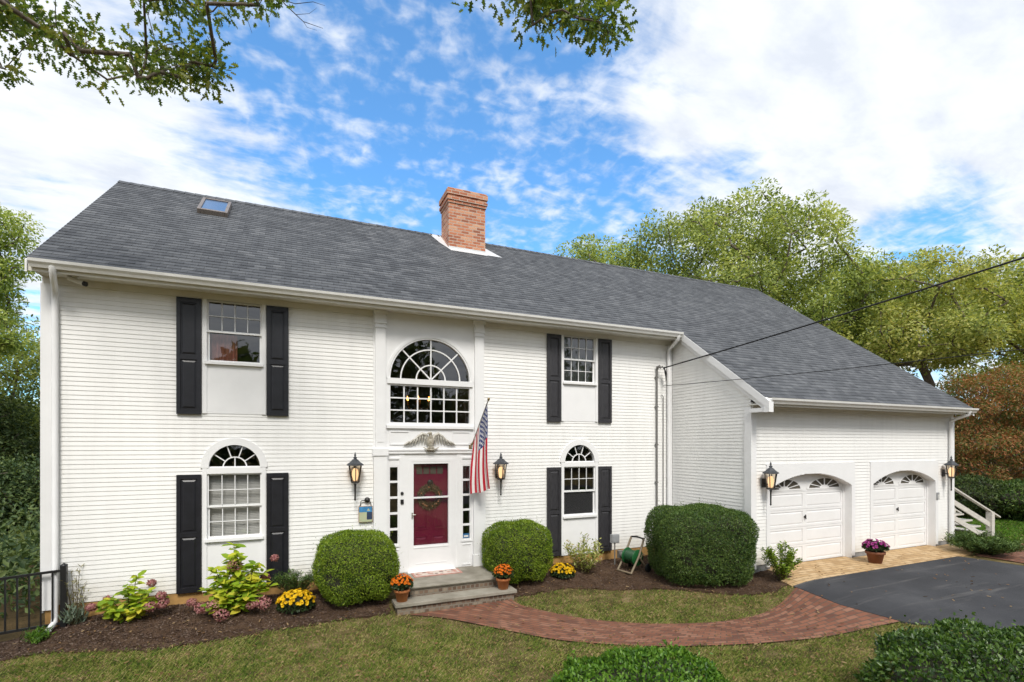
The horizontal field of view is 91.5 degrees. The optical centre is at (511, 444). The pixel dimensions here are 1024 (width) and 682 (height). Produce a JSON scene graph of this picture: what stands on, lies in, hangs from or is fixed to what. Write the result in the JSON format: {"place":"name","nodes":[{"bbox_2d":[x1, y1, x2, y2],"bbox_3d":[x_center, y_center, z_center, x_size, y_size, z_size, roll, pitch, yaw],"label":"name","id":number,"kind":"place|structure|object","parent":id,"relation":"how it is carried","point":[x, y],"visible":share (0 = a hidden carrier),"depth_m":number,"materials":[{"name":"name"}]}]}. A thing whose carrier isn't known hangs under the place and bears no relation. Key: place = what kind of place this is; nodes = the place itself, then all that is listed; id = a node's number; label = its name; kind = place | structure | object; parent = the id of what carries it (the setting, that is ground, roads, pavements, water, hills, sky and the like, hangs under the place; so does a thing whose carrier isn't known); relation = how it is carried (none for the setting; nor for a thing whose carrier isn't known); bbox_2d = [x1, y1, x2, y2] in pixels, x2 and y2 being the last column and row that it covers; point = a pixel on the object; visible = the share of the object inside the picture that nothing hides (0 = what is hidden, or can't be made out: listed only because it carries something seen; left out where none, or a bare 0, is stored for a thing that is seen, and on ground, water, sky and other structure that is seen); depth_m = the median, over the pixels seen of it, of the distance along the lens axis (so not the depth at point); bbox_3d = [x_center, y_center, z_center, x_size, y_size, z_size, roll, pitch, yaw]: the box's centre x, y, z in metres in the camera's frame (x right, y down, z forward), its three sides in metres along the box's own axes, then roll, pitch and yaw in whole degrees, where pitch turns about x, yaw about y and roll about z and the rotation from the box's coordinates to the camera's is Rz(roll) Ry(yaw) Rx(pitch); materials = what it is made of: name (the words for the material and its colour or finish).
{"place":"outdoors","nodes":[
{"label":"outdoors","id":0,"kind":"place"},
{"bbox_2d":[0,458,1023,681],"bbox_3d":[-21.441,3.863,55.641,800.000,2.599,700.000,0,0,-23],"label":"ground","id":1,"kind":"structure","parent":0,"point":[22,619],"depth_m":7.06,"materials":[{"name":"green plant"}]},
{"bbox_2d":[0,493,39,617],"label":"undergrowth","id":2,"kind":"object","parent":1,"relation":"on","point":[12,559],"visible":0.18,"depth_m":9.97,"materials":[{"name":"green plant"}]},
{"bbox_2d":[0,452,39,567],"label":"woodland tree","id":3,"kind":"object","parent":1,"relation":"on","point":[20,485],"visible":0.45,"depth_m":18.61,"materials":[{"name":"green plant"}]},
{"bbox_2d":[0,314,39,481],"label":"woodland tree","id":4,"kind":"object","parent":1,"relation":"on","point":[11,378],"visible":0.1,"depth_m":26.20,"materials":[{"name":"green plant"}]},
{"bbox_2d":[0,390,39,495],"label":"woodland tree","id":5,"kind":"object","parent":1,"relation":"on","point":[16,441],"visible":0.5,"depth_m":24.30,"materials":[{"name":"green plant"}]},
{"bbox_2d":[0,204,46,357],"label":"oak tree","id":6,"kind":"object","parent":1,"relation":"on","point":[8,344],"visible":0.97,"depth_m":21.33,"materials":[{"name":"green plant"}]},
{"bbox_2d":[15,394,39,422],"bbox_3d":[-31.670,1.009,32.890,8.255,8.758,8.487,0,0,-23],"label":"woodland tree","id":7,"kind":"object","parent":1,"relation":"on","point":[33,408],"depth_m":32.20,"materials":[{"name":"green plant"}]},
{"bbox_2d":[0,563,67,634],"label":"iron fence","id":8,"kind":"object","parent":1,"relation":"on","point":[63,570],"visible":0.9,"depth_m":7.31,"materials":[{"name":"black metal"}]},
{"bbox_2d":[0,0,637,106],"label":"oak tree","id":9,"kind":"object","parent":1,"relation":"on","point":[15,17],"visible":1,"depth_m":5.31,"materials":[{"name":"green plant"}]},
{"bbox_2d":[244,0,324,31],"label":"bare branch","id":10,"kind":"object","parent":9,"relation":"attached to","point":[294,13],"visible":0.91,"depth_m":5.50,"materials":[{"name":"brown wood"}]},
{"bbox_2d":[0,555,794,660],"bbox_3d":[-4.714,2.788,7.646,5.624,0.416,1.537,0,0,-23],"label":"mulch bed","id":11,"kind":"object","parent":1,"relation":"on","point":[241,625],"visible":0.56,"depth_m":7.37,"materials":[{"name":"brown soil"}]},
{"bbox_2d":[19,625,56,643],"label":"grass tuft","id":12,"kind":"object","parent":11,"relation":"on","point":[38,635],"visible":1,"depth_m":6.98,"materials":[{"name":"green plant"}]},
{"bbox_2d":[58,598,88,624],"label":"silver plant","id":13,"kind":"object","parent":11,"relation":"on","point":[73,616],"visible":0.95,"depth_m":7.36,"materials":[{"name":"green plant"}]},
{"bbox_2d":[61,564,89,609],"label":"straw weed","id":14,"kind":"object","parent":11,"relation":"on","point":[76,592],"visible":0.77,"depth_m":7.51,"materials":[{"name":"beige plant"}]},
{"bbox_2d":[84,570,169,622],"bbox_3d":[-5.716,2.283,7.421,1.045,0.701,0.535,0,0,-23],"label":"hydrangea","id":15,"kind":"object","parent":11,"relation":"on","point":[108,603],"visible":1,"depth_m":7.42,"materials":[{"name":"green plant"}]},
{"bbox_2d":[186,542,278,621],"bbox_3d":[-4.339,2.096,7.748,1.311,1.131,0.648,0,0,-23],"label":"hydrangea","id":16,"kind":"object","parent":11,"relation":"on","point":[236,593],"visible":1,"depth_m":7.75,"materials":[{"name":"green plant"}]},
{"bbox_2d":[275,588,315,614],"bbox_3d":[-3.488,2.529,8.061,0.606,0.406,0.618,0,0,-23],"label":"yellow mum","id":17,"kind":"object","parent":11,"relation":"on","point":[297,601],"visible":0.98,"depth_m":7.91,"materials":[{"name":"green plant"}]},
{"bbox_2d":[271,568,321,592],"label":"dark shrub","id":18,"kind":"object","parent":11,"relation":"on","point":[293,583],"visible":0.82,"depth_m":8.33,"materials":[{"name":"green plant"}]},
{"bbox_2d":[308,523,404,606],"bbox_3d":[-2.664,1.997,8.574,1.567,1.295,1.439,0,0,-23],"label":"boxwood","id":19,"kind":"object","parent":11,"relation":"on","point":[356,565],"visible":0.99,"depth_m":8.13,"materials":[{"name":"green plant"}]},
{"bbox_2d":[392,566,516,615],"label":"front steps","id":20,"kind":"structure","parent":1,"relation":"on","point":[471,585],"depth_m":8.77,"materials":[{"name":"stone"}]},
{"bbox_2d":[389,573,413,602],"bbox_3d":[-1.835,2.374,8.313,0.401,0.453,0.414,0,0,-23],"label":"potted mum","id":21,"kind":"object","parent":20,"relation":"on","point":[401,584],"visible":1,"depth_m":8.22,"materials":[{"name":"plant"}]},
{"bbox_2d":[411,568,462,577],"bbox_3d":[-1.421,2.423,9.453,0.920,0.013,0.320,0,0,-23],"label":"doormat","id":22,"kind":"object","parent":20,"relation":"on","point":[435,573],"visible":1,"depth_m":9.45,"materials":[{"name":"beige fabric"}]},
{"bbox_2d":[492,564,513,589],"bbox_3d":[-0.162,2.376,9.029,0.416,0.448,0.408,0,0,-23],"label":"potted mum","id":23,"kind":"object","parent":20,"relation":"on","point":[501,573],"visible":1,"depth_m":8.93,"materials":[{"name":"plant"}]},
{"bbox_2d":[25,180,978,631],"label":"house","id":24,"kind":"structure","parent":1,"relation":"on","point":[217,374],"depth_m":10.00,"materials":[{"name":"white wood"}]},
{"bbox_2d":[67,275,87,286],"bbox_3d":[-6.454,-2.432,7.420,0.257,0.150,0.078,0,0,-8],"label":"security camera","id":25,"kind":"object","parent":24,"relation":"attached to","point":[75,279],"visible":0.98,"depth_m":7.39,"materials":[{"name":"white plastic"}]},
{"bbox_2d":[202,299,265,414],"bbox_3d":[-4.695,-1.502,8.470,0.940,1.965,0.245,0,0,-23],"label":"window","id":26,"kind":"structure","parent":24,"relation":"in","point":[229,386],"depth_m":8.42,"materials":[{"name":"white paint"}]},
{"bbox_2d":[200,438,267,591],"bbox_3d":[-4.684,1.153,8.446,0.990,2.535,0.193,0,0,-23],"label":"window","id":27,"kind":"structure","parent":24,"relation":"in","point":[254,540],"depth_m":8.46,"materials":[{"name":"white paint"}]},
{"bbox_2d":[347,453,363,500],"bbox_3d":[-2.833,0.568,9.014,0.282,0.895,0.333,0,0,-23],"label":"wall lantern","id":28,"kind":"object","parent":24,"relation":"attached to","point":[355,462],"depth_m":8.97,"materials":[{"name":"black metal"}]},
{"bbox_2d":[358,497,372,522],"bbox_3d":[-2.706,1.201,9.225,0.250,0.459,0.045,0,0,-23],"label":"hanging plaque","id":29,"kind":"object","parent":24,"relation":"attached to","point":[365,513],"visible":1,"depth_m":9.21,"materials":[{"name":"blue wood"}]},
{"bbox_2d":[406,341,429,412],"bbox_3d":[-2.097,-1.610,11.166,0.576,1.800,0.587,0,0,-23],"label":"chandelier","id":30,"kind":"object","parent":24,"relation":"hanging from","point":[419,403],"visible":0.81,"depth_m":11.14,"materials":[{"name":"gold metal"}]},
{"bbox_2d":[403,432,455,451],"bbox_3d":[-1.571,-0.058,9.648,1.044,0.399,0.129,0,0,-23],"label":"eagle ornament","id":31,"kind":"object","parent":24,"relation":"attached to","point":[431,439],"visible":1,"depth_m":9.62,"materials":[{"name":"beige paint"}]},
{"bbox_2d":[386,335,473,424],"bbox_3d":[-1.583,-1.265,9.752,1.730,1.730,0.102,0,0,-23],"label":"window","id":32,"kind":"structure","parent":24,"relation":"in","point":[400,381],"depth_m":9.75,"materials":[{"name":"white paint"}]},
{"bbox_2d":[408,458,452,571],"bbox_3d":[-1.574,1.350,9.732,0.890,2.160,0.107,0,0,-23],"label":"storm door","id":33,"kind":"structure","parent":24,"relation":"in","point":[428,556],"depth_m":9.71,"materials":[{"name":"white paint"}]},
{"bbox_2d":[414,463,447,544],"bbox_3d":[-1.611,1.365,9.817,0.880,2.130,0.091,0,0,-23],"label":"front door","id":34,"kind":"structure","parent":24,"relation":"in","point":[430,526],"depth_m":9.83,"materials":[{"name":"paint"}]},
{"bbox_2d":[417,484,442,509],"bbox_3d":[-1.609,1.014,9.792,0.547,0.564,0.134,0,0,-23],"label":"wreath","id":35,"kind":"object","parent":34,"relation":"hanging from","point":[422,493],"visible":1,"depth_m":9.77,"materials":[{"name":"brown plant"}]},
{"bbox_2d":[469,397,489,493],"bbox_3d":[-0.635,0.039,9.753,0.152,1.876,0.736,0,0,-42],"label":"flag","id":36,"kind":"object","parent":24,"relation":"attached to","point":[479,479],"visible":1,"depth_m":9.70,"materials":[{"name":"fabric"}]},
{"bbox_2d":[493,453,508,494],"bbox_3d":[-0.226,0.588,10.142,0.282,0.895,0.333,0,0,-23],"label":"wall lantern","id":37,"kind":"object","parent":24,"relation":"attached to","point":[499,474],"depth_m":10.11,"materials":[{"name":"brown metal"}]},
{"bbox_2d":[560,440,598,555],"bbox_3d":[1.496,1.153,11.083,0.990,2.535,0.125,0,0,-23],"label":"window","id":38,"kind":"structure","parent":24,"relation":"in","point":[579,507],"depth_m":11.09,"materials":[{"name":"white paint"}]},
{"bbox_2d":[562,335,597,421],"bbox_3d":[1.473,-1.502,11.138,0.940,1.965,0.245,0,0,-23],"label":"window","id":39,"kind":"structure","parent":24,"relation":"in","point":[579,394],"depth_m":11.16,"materials":[{"name":"white paint"}]},
{"bbox_2d":[655,365,666,506],"bbox_3d":[3.554,0.252,11.843,0.250,4.296,0.216,0,0,-23],"label":"service mast","id":40,"kind":"object","parent":24,"relation":"attached to","point":[657,406],"visible":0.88,"depth_m":11.86,"materials":[{"name":"white metal"}]},
{"bbox_2d":[664,257,1023,367],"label":"power cable","id":41,"kind":"object","parent":40,"relation":"attached to","point":[1008,262],"visible":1,"depth_m":8.53,"materials":[{"name":"black rubber"}]},
{"bbox_2d":[762,462,778,505],"bbox_3d":[5.153,0.767,9.948,0.282,0.895,0.333,0,0,-23],"label":"wall lantern","id":42,"kind":"object","parent":24,"relation":"attached to","point":[771,471],"depth_m":9.92,"materials":[{"name":"brown metal"}]},
{"bbox_2d":[770,473,842,561],"bbox_3d":[6.369,1.553,10.876,2.670,1.985,0.096,0,0,-23],"label":"garage door","id":43,"kind":"structure","parent":24,"relation":"in","point":[806,509],"depth_m":10.93,"materials":[{"name":"white paint"}]},
{"bbox_2d":[665,349,1023,385],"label":"telephone cable","id":44,"kind":"object","parent":24,"relation":"attached to","point":[859,367],"visible":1,"depth_m":8.09,"materials":[{"name":"black rubber"}]},
{"bbox_2d":[873,471,925,549],"bbox_3d":[9.389,1.553,12.183,2.570,1.985,0.096,0,0,-23],"label":"garage door","id":45,"kind":"structure","parent":24,"relation":"in","point":[899,497],"depth_m":12.24,"materials":[{"name":"white paint"}]},
{"bbox_2d":[942,456,958,490],"bbox_3d":[10.984,0.708,12.487,0.282,0.895,0.333,0,0,-23],"label":"wall lantern","id":46,"kind":"object","parent":24,"relation":"attached to","point":[951,463],"depth_m":12.46,"materials":[{"name":"brown metal"}]},
{"bbox_2d":[12,551,1011,681],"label":"fallen leaves","id":47,"kind":"object","parent":1,"relation":"on","point":[19,676],"visible":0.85,"depth_m":7.13,"materials":[{"name":"brown plant"}]},
{"bbox_2d":[16,390,1015,469],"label":"wood","id":48,"kind":"object","parent":1,"relation":"on","point":[954,448],"depth_m":49.66,"materials":[{"name":"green plant"}]},
{"bbox_2d":[552,234,654,269],"bbox_3d":[5.165,-5.800,34.173,8.289,17.244,6.343,0,0,-23],"label":"oak tree","id":49,"kind":"object","parent":1,"relation":"on","point":[614,246],"visible":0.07,"depth_m":33.39,"materials":[{"name":"green plant"}]},
{"bbox_2d":[542,636,730,681],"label":"bush","id":50,"kind":"object","parent":1,"relation":"on","point":[652,664],"visible":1,"depth_m":4.97,"materials":[{"name":"green plant"}]},
{"bbox_2d":[509,555,789,597],"bbox_3d":[2.495,2.702,9.823,5.357,0.315,3.266,0,0,-23],"label":"mulch bed","id":51,"kind":"object","parent":1,"relation":"on","point":[648,583],"visible":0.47,"depth_m":9.68,"materials":[{"name":"brown wood"}]},
{"bbox_2d":[477,516,554,582],"bbox_3d":[0.115,2.006,9.809,1.477,1.259,1.428,0,0,-23],"label":"boxwood","id":52,"kind":"object","parent":51,"relation":"on","point":[522,548],"visible":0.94,"depth_m":9.40,"materials":[{"name":"green plant"}]},
{"bbox_2d":[549,562,575,578],"bbox_3d":[1.024,2.546,10.101,0.544,0.337,0.542,0,0,-23],"label":"yellow mum","id":53,"kind":"object","parent":51,"relation":"on","point":[562,571],"visible":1,"depth_m":9.96,"materials":[{"name":"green plant"}]},
{"bbox_2d":[562,532,603,572],"bbox_3d":[1.500,2.248,10.362,0.906,0.835,0.954,0,0,-23],"label":"azalea","id":54,"kind":"object","parent":51,"relation":"on","point":[582,555],"visible":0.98,"depth_m":10.29,"materials":[{"name":"green plant"}]},
{"bbox_2d":[610,534,622,564],"bbox_3d":[2.310,2.298,10.915,0.290,0.680,0.160,0,0,-23],"label":"meter box","id":55,"kind":"object","parent":51,"relation":"on","point":[614,538],"visible":0.79,"depth_m":10.90,"materials":[{"name":"grey metal"}]},
{"bbox_2d":[617,536,650,574],"bbox_3d":[2.548,2.286,10.462,0.568,0.723,0.539,0,0,-33],"label":"hose reel","id":56,"kind":"object","parent":51,"relation":"on","point":[631,557],"visible":1,"depth_m":10.37,"materials":[{"name":"green plastic"}]},
{"bbox_2d":[643,498,760,587],"bbox_3d":[3.699,1.882,9.928,2.020,1.548,2.019,0,0,-3],"label":"hedge bush","id":57,"kind":"object","parent":51,"relation":"on","point":[698,542],"visible":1,"depth_m":9.20,"materials":[{"name":"green plant"}]},
{"bbox_2d":[760,540,802,579],"bbox_3d":[5.178,2.212,9.569,0.722,0.780,0.699,0,0,-23],"label":"corner shrub","id":58,"kind":"object","parent":51,"relation":"on","point":[785,564],"visible":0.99,"depth_m":9.50,"materials":[{"name":"green plant"}]},
{"bbox_2d":[572,177,908,341],"bbox_3d":[10.255,-4.777,23.969,14.338,15.284,8.126,0,0,-1],"label":"oak tree","id":59,"kind":"object","parent":1,"relation":"on","point":[771,279],"visible":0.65,"depth_m":22.11,"materials":[{"name":"green plant"}]},
{"bbox_2d":[767,544,977,587],"bbox_3d":[8.172,2.603,11.055,7.060,0.134,1.060,0,0,-23],"label":"paver apron","id":60,"kind":"object","parent":1,"relation":"on","point":[828,567],"visible":0.73,"depth_m":10.76,"materials":[{"name":"beige stone"}]},
{"bbox_2d":[861,538,889,563],"bbox_3d":[7.824,2.279,10.749,0.522,0.515,0.517,0,0,-23],"label":"potted mum","id":61,"kind":"object","parent":60,"relation":"on","point":[875,552],"visible":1,"depth_m":10.64,"materials":[{"name":"purple plant"}]},
{"bbox_2d":[793,247,1004,361],"bbox_3d":[23.004,-4.684,31.759,14.614,15.102,9.708,0,0,6],"label":"oak tree","id":62,"kind":"object","parent":1,"relation":"on","point":[897,293],"visible":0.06,"depth_m":30.10,"materials":[{"name":"green plant"}]},
{"bbox_2d":[824,243,1023,386],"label":"oak tree","id":63,"kind":"object","parent":1,"relation":"on","point":[969,331],"visible":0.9,"depth_m":20.95,"materials":[{"name":"green plant"}]},
{"bbox_2d":[902,367,962,457],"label":"woodland tree","id":64,"kind":"object","parent":1,"relation":"on","point":[937,383],"visible":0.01,"depth_m":43.76,"materials":[{"name":"brown plant"}]},
{"bbox_2d":[852,609,1023,681],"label":"laurel bush","id":65,"kind":"object","parent":1,"relation":"on","point":[940,651],"visible":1,"depth_m":4.93,"materials":[{"name":"green plant"}]},
{"bbox_2d":[927,252,1023,468],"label":"oak tree","id":66,"kind":"object","parent":1,"relation":"on","point":[980,370],"visible":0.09,"depth_m":30.22,"materials":[{"name":"green plant"}]},
{"bbox_2d":[954,487,1000,536],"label":"side stairs","id":67,"kind":"structure","parent":1,"relation":"on","point":[989,521],"depth_m":13.72,"materials":[{"name":"white wood"}]},
{"bbox_2d":[935,361,1023,481],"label":"maple tree","id":68,"kind":"object","parent":1,"relation":"on","point":[998,440],"visible":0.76,"depth_m":18.39,"materials":[{"name":"brown plant"}]},
{"bbox_2d":[940,374,1022,471],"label":"woodland tree","id":69,"kind":"object","parent":1,"relation":"on","point":[968,418],"visible":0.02,"depth_m":46.92,"materials":[{"name":"brown plant"}]},
{"bbox_2d":[941,527,1023,554],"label":"juniper","id":70,"kind":"object","parent":1,"relation":"on","point":[997,544],"visible":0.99,"depth_m":11.52,"materials":[{"name":"green plant"}]},
{"bbox_2d":[954,471,1017,517],"bbox_3d":[16.302,1.758,17.827,2.518,1.671,2.559,0,0,-23],"label":"evergreen shrub","id":71,"kind":"object","parent":1,"relation":"on","point":[976,488],"visible":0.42,"depth_m":17.09,"materials":[{"name":"green plant"}]},
{"bbox_2d":[969,377,1023,469],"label":"woodland tree","id":72,"kind":"object","parent":1,"relation":"on","point":[1009,424],"visible":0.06,"depth_m":40.95,"materials":[{"name":"brown plant"}]},
{"bbox_2d":[992,478,1023,519],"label":"evergreen shrub","id":73,"kind":"object","parent":1,"relation":"on","point":[1013,500],"visible":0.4,"depth_m":16.67,"materials":[{"name":"green plant"}]},
{"bbox_2d":[1001,364,1022,461],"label":"woodland tree","id":74,"kind":"object","parent":1,"relation":"on","point":[1011,418],"visible":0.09,"depth_m":31.83,"materials":[{"name":"brown plant"}]},
{"bbox_2d":[0,0,1023,418],"label":"sky","id":75,"kind":"structure","parent":0,"point":[909,114],"materials":[{"name":"blue"}]},
{"bbox_2d":[410,587,899,645],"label":"brick path","id":76,"kind":"structure","parent":0,"point":[827,618],"depth_m":7.69,"materials":[{"name":"red brick"}]},
{"bbox_2d":[793,556,1023,637],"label":"driveway","id":77,"kind":"structure","parent":0,"point":[897,593],"depth_m":8.71,"materials":[{"name":"grey asphalt"}]},
{"bbox_2d":[955,515,1023,543],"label":"side lawn grass","id":78,"kind":"structure","parent":0,"point":[1002,528],"depth_m":15.48,"materials":[{"name":"green plant"}]},
{"bbox_2d":[978,543,1023,562],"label":"side brick path","id":79,"kind":"structure","parent":0,"point":[1016,556],"depth_m":11.40,"materials":[{"name":"red brick"}]}
]}

